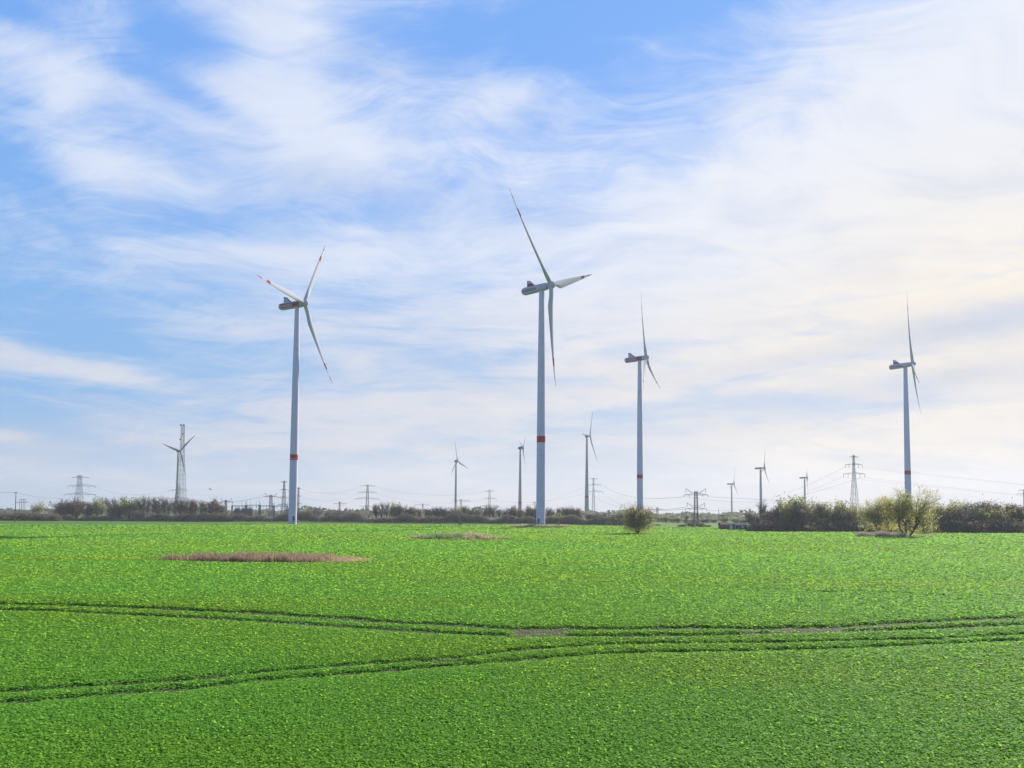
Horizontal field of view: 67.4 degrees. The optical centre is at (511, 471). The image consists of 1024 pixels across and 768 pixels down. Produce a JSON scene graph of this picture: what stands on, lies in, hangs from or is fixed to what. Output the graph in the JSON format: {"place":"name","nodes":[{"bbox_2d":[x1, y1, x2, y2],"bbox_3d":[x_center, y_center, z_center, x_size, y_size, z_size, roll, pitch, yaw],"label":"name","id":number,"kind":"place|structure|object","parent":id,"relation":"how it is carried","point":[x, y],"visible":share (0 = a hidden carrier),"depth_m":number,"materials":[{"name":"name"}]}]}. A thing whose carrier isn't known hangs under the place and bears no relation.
{"place":"outdoors","nodes":[
{"label":"outdoors","id":0,"kind":"place"},
{"bbox_2d":[0,512,1023,767],"bbox_3d":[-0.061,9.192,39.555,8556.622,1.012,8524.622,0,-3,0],"label":"ground","id":1,"kind":"structure","parent":0,"point":[646,636],"depth_m":45.11,"materials":[{"name":"green plant"}]},
{"bbox_2d":[4,508,39,520],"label":"shrub","id":2,"kind":"object","parent":1,"relation":"on","point":[19,516],"visible":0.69,"depth_m":515.48,"materials":[{"name":"green plant"}]},
{"bbox_2d":[0,516,62,520],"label":"hedge","id":3,"kind":"object","parent":1,"relation":"on","point":[6,519],"visible":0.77,"depth_m":516.61,"materials":[{"name":"green plant"}]},
{"bbox_2d":[17,511,58,519],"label":"shrub","id":4,"kind":"object","parent":1,"relation":"on","point":[37,516],"visible":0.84,"depth_m":514.03,"materials":[{"name":"green plant"}]},
{"bbox_2d":[29,501,46,512],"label":"leafing tree","id":5,"kind":"object","parent":1,"relation":"on","point":[39,509],"visible":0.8,"depth_m":638.23,"materials":[{"name":"green plant"}]},
{"bbox_2d":[41,514,62,520],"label":"shrub","id":6,"kind":"object","parent":1,"relation":"on","point":[53,516],"visible":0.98,"depth_m":513.01,"materials":[{"name":"green plant"}]},
{"bbox_2d":[48,498,79,520],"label":"budding tree","id":7,"kind":"object","parent":1,"relation":"on","point":[60,508],"visible":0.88,"depth_m":541.44,"materials":[{"name":"green plant"}]},
{"bbox_2d":[63,496,87,518],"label":"budding tree","id":8,"kind":"object","parent":1,"relation":"on","point":[72,511],"visible":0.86,"depth_m":544.09,"materials":[{"name":"green plant"}]},
{"bbox_2d":[67,475,95,516],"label":"pylon","id":9,"kind":"object","parent":1,"relation":"on","point":[81,491],"visible":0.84,"depth_m":819.50,"materials":[{"name":"metal"}]},
{"bbox_2d":[75,502,100,517],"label":"budding tree","id":10,"kind":"object","parent":1,"relation":"on","point":[87,511],"visible":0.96,"depth_m":538.10,"materials":[{"name":"green plant"}]},
{"bbox_2d":[89,495,107,517],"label":"leafy tree","id":11,"kind":"object","parent":1,"relation":"on","point":[99,505],"visible":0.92,"depth_m":542.42,"materials":[{"name":"green plant"}]},
{"bbox_2d":[110,501,123,518],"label":"dark tree","id":12,"kind":"object","parent":1,"relation":"on","point":[115,511],"visible":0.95,"depth_m":537.58,"materials":[{"name":"green plant"}]},
{"bbox_2d":[115,496,141,518],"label":"leafy tree","id":13,"kind":"object","parent":1,"relation":"on","point":[127,506],"visible":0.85,"depth_m":541.58,"materials":[{"name":"green plant"}]},
{"bbox_2d":[126,509,152,520],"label":"shrub","id":14,"kind":"object","parent":1,"relation":"on","point":[141,514],"visible":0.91,"depth_m":532.47,"materials":[{"name":"green plant"}]},
{"bbox_2d":[136,496,149,512],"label":"bare tree","id":15,"kind":"object","parent":1,"relation":"on","point":[143,506],"visible":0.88,"depth_m":546.51,"materials":[{"name":"brown plant"}]},
{"bbox_2d":[58,512,229,521],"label":"hedge","id":16,"kind":"object","parent":1,"relation":"on","point":[205,517],"visible":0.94,"depth_m":529.44,"materials":[{"name":"green plant"}]},
{"bbox_2d":[150,497,157,514],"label":"bare tree","id":17,"kind":"object","parent":1,"relation":"on","point":[154,504],"visible":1,"depth_m":545.76,"materials":[{"name":"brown plant"}]},
{"bbox_2d":[150,498,162,513],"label":"bare tree","id":18,"kind":"object","parent":1,"relation":"on","point":[158,505],"visible":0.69,"depth_m":551.19,"materials":[{"name":"brown plant"}]},
{"bbox_2d":[157,494,170,513],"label":"bare tree","id":19,"kind":"object","parent":1,"relation":"on","point":[164,503],"visible":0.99,"depth_m":547.17,"materials":[{"name":"brown plant"}]},
{"bbox_2d":[169,499,179,514],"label":"bare tree","id":20,"kind":"object","parent":1,"relation":"on","point":[173,507],"visible":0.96,"depth_m":548.70,"materials":[{"name":"brown plant"}]},
{"bbox_2d":[164,436,193,511],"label":"wind turbine","id":21,"kind":"object","parent":1,"relation":"on","point":[177,450],"visible":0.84,"depth_m":1188.89,"materials":[{"name":"metal"}]},
{"bbox_2d":[173,424,186,514],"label":"radio mast","id":22,"kind":"object","parent":1,"relation":"on","point":[181,444],"visible":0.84,"depth_m":1002.84,"materials":[{"name":"metal"}]},
{"bbox_2d":[175,497,186,514],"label":"bare tree","id":23,"kind":"object","parent":1,"relation":"on","point":[181,504],"visible":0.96,"depth_m":547.11,"materials":[{"name":"brown plant"}]},
{"bbox_2d":[170,512,197,521],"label":"shrub","id":24,"kind":"object","parent":1,"relation":"on","point":[189,515],"visible":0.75,"depth_m":529.75,"materials":[{"name":"green plant"}]},
{"bbox_2d":[185,497,198,515],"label":"budding tree","id":25,"kind":"object","parent":1,"relation":"on","point":[191,507],"visible":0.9,"depth_m":544.67,"materials":[{"name":"brown plant"}]},
{"bbox_2d":[195,499,204,514],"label":"bare tree","id":26,"kind":"object","parent":1,"relation":"on","point":[201,507],"visible":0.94,"depth_m":547.17,"materials":[{"name":"brown plant"}]},
{"bbox_2d":[205,498,221,521],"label":"budding tree","id":27,"kind":"object","parent":1,"relation":"on","point":[210,504],"visible":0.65,"depth_m":540.63,"materials":[{"name":"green plant"}]},
{"bbox_2d":[210,500,229,514],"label":"budding tree","id":28,"kind":"object","parent":1,"relation":"on","point":[220,509],"visible":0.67,"depth_m":540.32,"materials":[{"name":"green plant"}]},
{"bbox_2d":[211,511,235,520],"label":"shrub","id":29,"kind":"object","parent":1,"relation":"on","point":[224,514],"visible":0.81,"depth_m":530.00,"materials":[{"name":"green plant"}]},
{"bbox_2d":[264,493,276,517],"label":"pylon","id":30,"kind":"object","parent":1,"relation":"on","point":[271,511],"visible":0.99,"depth_m":759.68,"materials":[{"name":"metal"}]},
{"bbox_2d":[278,481,288,511],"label":"pylon","id":31,"kind":"object","parent":1,"relation":"on","point":[284,497],"visible":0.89,"depth_m":799.55,"materials":[{"name":"metal"}]},
{"bbox_2d":[257,247,331,523],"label":"wind turbine","id":32,"kind":"object","parent":1,"relation":"on","point":[296,305],"visible":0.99,"depth_m":415.37,"materials":[{"name":"paint"}]},
{"bbox_2d":[210,510,382,522],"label":"hedge","id":33,"kind":"object","parent":1,"relation":"on","point":[302,516],"visible":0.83,"depth_m":526.19,"materials":[{"name":"green plant"}]},
{"bbox_2d":[354,485,376,515],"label":"pylon","id":34,"kind":"object","parent":1,"relation":"on","point":[366,492],"visible":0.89,"depth_m":1042.38,"materials":[{"name":"metal"}]},
{"bbox_2d":[372,502,379,518],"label":"bare tree","id":35,"kind":"object","parent":1,"relation":"on","point":[375,509],"visible":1,"depth_m":557.74,"materials":[{"name":"brown plant"}]},
{"bbox_2d":[388,500,398,517],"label":"leafy tree","id":36,"kind":"object","parent":1,"relation":"on","point":[391,512],"visible":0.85,"depth_m":553.67,"materials":[{"name":"green plant"}]},
{"bbox_2d":[391,502,407,516],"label":"budding tree","id":37,"kind":"object","parent":1,"relation":"on","point":[401,509],"visible":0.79,"depth_m":553.02,"materials":[{"name":"green plant"}]},
{"bbox_2d":[430,505,443,517],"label":"bare tree","id":38,"kind":"object","parent":1,"relation":"on","point":[438,512],"visible":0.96,"depth_m":555.09,"materials":[{"name":"brown plant"}]},
{"bbox_2d":[375,510,535,523],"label":"hedge","id":39,"kind":"object","parent":1,"relation":"on","point":[454,518],"visible":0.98,"depth_m":513.59,"materials":[{"name":"green plant"}]},
{"bbox_2d":[403,530,510,539],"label":"tussock patch","id":40,"kind":"object","parent":1,"relation":"on","point":[459,535],"visible":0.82,"depth_m":194.97,"materials":[{"name":"beige plant"}]},
{"bbox_2d":[452,445,466,507],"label":"wind turbine","id":41,"kind":"object","parent":1,"relation":"on","point":[455,465],"visible":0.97,"depth_m":1374.58,"materials":[{"name":"grey paint"}]},
{"bbox_2d":[0,505,972,520],"bbox_3d":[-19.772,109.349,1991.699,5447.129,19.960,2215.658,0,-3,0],"label":"woodland","id":42,"kind":"object","parent":1,"relation":"on","point":[682,514],"visible":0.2,"depth_m":968.55,"materials":[{"name":"green plant"}]},
{"bbox_2d":[0,524,1023,767],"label":"crop","id":43,"kind":"object","parent":1,"relation":"on","point":[704,558],"visible":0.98,"depth_m":38.80,"materials":[{"name":"green plant"}]},
{"bbox_2d":[506,505,520,518],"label":"budding tree","id":44,"kind":"object","parent":1,"relation":"on","point":[512,512],"visible":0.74,"depth_m":553.76,"materials":[{"name":"green plant"}]},
{"bbox_2d":[518,437,525,513],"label":"wind turbine","id":45,"kind":"object","parent":1,"relation":"on","point":[520,494],"visible":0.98,"depth_m":1088.42,"materials":[{"name":"metal"}]},
{"bbox_2d":[523,504,534,517],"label":"budding tree","id":46,"kind":"object","parent":1,"relation":"on","point":[528,512],"visible":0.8,"depth_m":553.75,"materials":[{"name":"grey plant"}]},
{"bbox_2d":[509,524,570,527],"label":"mound grass","id":47,"kind":"structure","parent":1,"relation":"on","point":[540,525],"depth_m":372.34,"materials":[{"name":"beige plant"}]},
{"bbox_2d":[510,191,591,524],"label":"wind turbine","id":48,"kind":"object","parent":1,"relation":"on","point":[532,288],"visible":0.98,"depth_m":379.91,"materials":[{"name":"paint"}]},
{"bbox_2d":[545,513,628,524],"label":"hedge","id":49,"kind":"object","parent":1,"relation":"on","point":[570,519],"visible":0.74,"depth_m":501.80,"materials":[{"name":"green plant"}]},
{"bbox_2d":[583,413,596,516],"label":"wind turbine","id":50,"kind":"object","parent":1,"relation":"on","point":[586,489],"visible":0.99,"depth_m":1113.66,"materials":[{"name":"metal"}]},
{"bbox_2d":[588,478,601,513],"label":"pylon","id":51,"kind":"object","parent":1,"relation":"on","point":[592,493],"visible":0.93,"depth_m":916.93,"materials":[{"name":"metal"}]},
{"bbox_2d":[606,500,659,533],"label":"willow bush","id":52,"kind":"object","parent":1,"relation":"on","point":[637,518],"visible":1,"depth_m":271.82,"materials":[{"name":"green plant"}]},
{"bbox_2d":[624,301,659,509],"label":"wind turbine","id":53,"kind":"object","parent":1,"relation":"on","point":[632,358],"visible":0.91,"depth_m":553.24,"materials":[{"name":"paint"}]},
{"bbox_2d":[685,489,706,526],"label":"pylon","id":54,"kind":"object","parent":1,"relation":"on","point":[695,507],"visible":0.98,"depth_m":399.48,"materials":[{"name":"metal"}]},
{"bbox_2d":[717,522,731,528],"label":"shed","id":55,"kind":"structure","parent":1,"relation":"on","point":[724,525],"depth_m":368.63,"materials":[{"name":"grey metal"}]},
{"bbox_2d":[727,473,738,517],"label":"wind turbine","id":56,"kind":"object","parent":1,"relation":"on","point":[733,483],"visible":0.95,"depth_m":2058.85,"materials":[{"name":"grey paint"}]},
{"bbox_2d":[732,523,747,529],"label":"shed","id":57,"kind":"structure","parent":1,"relation":"on","point":[738,526],"depth_m":364.62,"materials":[{"name":"grey metal"}]},
{"bbox_2d":[756,498,766,522],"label":"bare tree","id":58,"kind":"object","parent":1,"relation":"on","point":[763,508],"visible":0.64,"depth_m":351.47,"materials":[{"name":"grey plant"}]},
{"bbox_2d":[755,456,768,516],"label":"wind turbine","id":59,"kind":"object","parent":1,"relation":"on","point":[763,468],"visible":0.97,"depth_m":1357.67,"materials":[{"name":"grey paint"}]},
{"bbox_2d":[757,509,781,524],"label":"budding tree","id":60,"kind":"object","parent":1,"relation":"on","point":[769,515],"visible":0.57,"depth_m":343.80,"materials":[{"name":"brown plant"}]},
{"bbox_2d":[756,517,784,531],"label":"shrub","id":61,"kind":"object","parent":1,"relation":"on","point":[768,525],"visible":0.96,"depth_m":335.12,"materials":[{"name":"brown plant"}]},
{"bbox_2d":[777,499,794,525],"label":"leafing tree","id":62,"kind":"object","parent":1,"relation":"on","point":[786,515],"visible":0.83,"depth_m":340.63,"materials":[{"name":"green plant"}]},
{"bbox_2d":[779,518,801,531],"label":"shrub","id":63,"kind":"object","parent":1,"relation":"on","point":[790,524],"visible":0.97,"depth_m":336.12,"materials":[{"name":"green plant"}]},
{"bbox_2d":[774,491,809,527],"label":"leafy tree","id":64,"kind":"object","parent":1,"relation":"on","point":[793,505],"visible":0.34,"depth_m":347.34,"materials":[{"name":"green plant"}]},
{"bbox_2d":[787,503,814,531],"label":"budding tree","id":65,"kind":"object","parent":1,"relation":"on","point":[801,518],"visible":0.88,"depth_m":338.87,"materials":[{"name":"green plant"}]},
{"bbox_2d":[790,493,817,527],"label":"leafy tree","id":66,"kind":"object","parent":1,"relation":"on","point":[812,505],"visible":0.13,"depth_m":349.42,"materials":[{"name":"green plant"}]},
{"bbox_2d":[743,523,874,531],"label":"hedge","id":67,"kind":"object","parent":1,"relation":"on","point":[754,527],"visible":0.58,"depth_m":336.27,"materials":[{"name":"green plant"}]},
{"bbox_2d":[806,504,821,528],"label":"leafing tree","id":68,"kind":"object","parent":1,"relation":"on","point":[813,517],"visible":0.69,"depth_m":343.64,"materials":[{"name":"green plant"}]},
{"bbox_2d":[811,501,827,524],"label":"budding tree","id":69,"kind":"object","parent":1,"relation":"on","point":[819,509],"visible":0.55,"depth_m":348.09,"materials":[{"name":"green plant"}]},
{"bbox_2d":[807,517,834,531],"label":"shrub","id":70,"kind":"object","parent":1,"relation":"on","point":[826,525],"visible":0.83,"depth_m":336.40,"materials":[{"name":"green plant"}]},
{"bbox_2d":[819,502,831,524],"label":"leafy tree","id":71,"kind":"object","parent":1,"relation":"on","point":[826,511],"visible":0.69,"depth_m":347.09,"materials":[{"name":"green plant"}]},
{"bbox_2d":[827,500,848,523],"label":"leafing tree","id":72,"kind":"object","parent":1,"relation":"on","point":[840,510],"visible":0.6,"depth_m":343.61,"materials":[{"name":"green plant"}]},
{"bbox_2d":[829,507,848,526],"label":"dark tree","id":73,"kind":"object","parent":1,"relation":"on","point":[841,518],"visible":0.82,"depth_m":340.21,"materials":[{"name":"green plant"}]},
{"bbox_2d":[830,495,849,520],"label":"leafy tree","id":74,"kind":"object","parent":1,"relation":"on","point":[844,505],"visible":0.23,"depth_m":348.78,"materials":[{"name":"green plant"}]},
{"bbox_2d":[831,515,866,531],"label":"shrub","id":75,"kind":"object","parent":1,"relation":"on","point":[852,524],"visible":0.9,"depth_m":334.59,"materials":[{"name":"green plant"}]},
{"bbox_2d":[840,499,859,523],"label":"leafing tree","id":76,"kind":"object","parent":1,"relation":"on","point":[850,514],"visible":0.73,"depth_m":343.17,"materials":[{"name":"green plant"}]},
{"bbox_2d":[843,455,862,525],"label":"pylon","id":77,"kind":"object","parent":1,"relation":"on","point":[854,464],"visible":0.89,"depth_m":545.98,"materials":[{"name":"metal"}]},
{"bbox_2d":[856,505,871,526],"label":"leafy tree","id":78,"kind":"object","parent":1,"relation":"on","point":[860,516],"visible":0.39,"depth_m":338.92,"materials":[{"name":"green plant"}]},
{"bbox_2d":[856,498,891,531],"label":"willow tree","id":79,"kind":"object","parent":1,"relation":"on","point":[874,516],"visible":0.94,"depth_m":303.54,"materials":[{"name":"green plant"}]},
{"bbox_2d":[854,530,910,536],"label":"reed fringe","id":80,"kind":"object","parent":1,"relation":"on","point":[881,533],"visible":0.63,"depth_m":248.24,"materials":[{"name":"beige plant"}]},
{"bbox_2d":[864,492,902,531],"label":"willow tree","id":81,"kind":"object","parent":1,"relation":"on","point":[885,525],"visible":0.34,"depth_m":304.50,"materials":[{"name":"green plant"}]},
{"bbox_2d":[889,301,921,500],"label":"wind turbine","id":82,"kind":"object","parent":1,"relation":"on","point":[907,460],"visible":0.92,"depth_m":570.88,"materials":[{"name":"paint"}]},
{"bbox_2d":[879,483,945,535],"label":"willow tree","id":83,"kind":"object","parent":1,"relation":"on","point":[906,509],"visible":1,"depth_m":249.63,"materials":[{"name":"green plant"}]},
{"bbox_2d":[911,508,942,532],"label":"willow bush","id":84,"kind":"object","parent":1,"relation":"on","point":[926,521],"visible":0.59,"depth_m":294.33,"materials":[{"name":"green plant"}]},
{"bbox_2d":[862,525,1021,532],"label":"hedge","id":85,"kind":"object","parent":1,"relation":"on","point":[871,530],"visible":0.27,"depth_m":313.96,"materials":[{"name":"green plant"}]},
{"bbox_2d":[927,501,956,528],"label":"leafy tree","id":86,"kind":"object","parent":1,"relation":"on","point":[937,508],"visible":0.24,"depth_m":316.54,"materials":[{"name":"green plant"}]},
{"bbox_2d":[931,510,953,531],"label":"dark tree","id":87,"kind":"object","parent":1,"relation":"on","point":[939,522],"visible":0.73,"depth_m":308.81,"materials":[{"name":"green plant"}]},
{"bbox_2d":[939,500,959,520],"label":"leafing tree","id":88,"kind":"object","parent":1,"relation":"on","point":[948,510],"visible":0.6,"depth_m":310.83,"materials":[{"name":"green plant"}]},
{"bbox_2d":[939,518,965,532],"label":"shrub","id":89,"kind":"object","parent":1,"relation":"on","point":[953,526],"visible":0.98,"depth_m":301.97,"materials":[{"name":"green plant"}]},
{"bbox_2d":[948,494,966,513],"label":"leafy tree","id":90,"kind":"object","parent":1,"relation":"on","point":[960,503],"visible":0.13,"depth_m":316.24,"materials":[{"name":"green plant"}]},
{"bbox_2d":[939,505,975,526],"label":"budding tree","id":91,"kind":"object","parent":1,"relation":"on","point":[961,514],"visible":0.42,"depth_m":309.86,"materials":[{"name":"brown plant"}]},
{"bbox_2d":[960,511,980,526],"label":"dark tree","id":92,"kind":"object","parent":1,"relation":"on","point":[969,519],"visible":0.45,"depth_m":306.29,"materials":[{"name":"green plant"}]},
{"bbox_2d":[957,516,992,532],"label":"shrub","id":93,"kind":"object","parent":1,"relation":"on","point":[971,527],"visible":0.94,"depth_m":300.19,"materials":[{"name":"brown plant"}]},
{"bbox_2d":[960,499,990,527],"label":"budding tree","id":94,"kind":"object","parent":1,"relation":"on","point":[977,506],"visible":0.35,"depth_m":313.91,"materials":[{"name":"brown plant"}]},
{"bbox_2d":[969,507,1001,528],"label":"leafy tree","id":95,"kind":"object","parent":1,"relation":"on","point":[985,516],"visible":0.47,"depth_m":307.40,"materials":[{"name":"green plant"}]},
{"bbox_2d":[984,518,1009,532],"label":"shrub","id":96,"kind":"object","parent":1,"relation":"on","point":[995,527],"visible":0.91,"depth_m":300.11,"materials":[{"name":"brown plant"}]},
{"bbox_2d":[984,503,1011,520],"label":"budding tree","id":97,"kind":"object","parent":1,"relation":"on","point":[995,508],"visible":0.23,"depth_m":313.04,"materials":[{"name":"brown plant"}]},
{"bbox_2d":[991,503,1013,526],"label":"leafing tree","id":98,"kind":"object","parent":1,"relation":"on","point":[999,514],"visible":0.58,"depth_m":305.97,"materials":[{"name":"green plant"}]},
{"bbox_2d":[999,519,1023,532],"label":"shrub","id":99,"kind":"object","parent":1,"relation":"on","point":[1012,526],"visible":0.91,"depth_m":298.57,"materials":[{"name":"brown plant"}]},
{"bbox_2d":[999,497,1023,529],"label":"budding tree","id":100,"kind":"object","parent":1,"relation":"on","point":[1011,508],"visible":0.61,"depth_m":311.99,"materials":[{"name":"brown plant"}]},
{"bbox_2d":[1006,503,1023,530],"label":"budding tree","id":101,"kind":"object","parent":1,"relation":"on","point":[1021,518],"visible":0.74,"depth_m":310.49,"materials":[{"name":"brown plant"}]},
{"bbox_2d":[0,0,1023,514],"label":"sky","id":102,"kind":"structure","parent":0,"point":[774,183],"materials":[{"name":"blue"}]},
{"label":"ground mud","id":103,"kind":"structure","parent":0,"visible":0},
{"bbox_2d":[159,550,371,562],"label":"reed bed","id":104,"kind":"object","parent":103,"relation":"on","point":[245,556],"visible":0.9,"depth_m":108.79,"materials":[{"name":"beige plant"}]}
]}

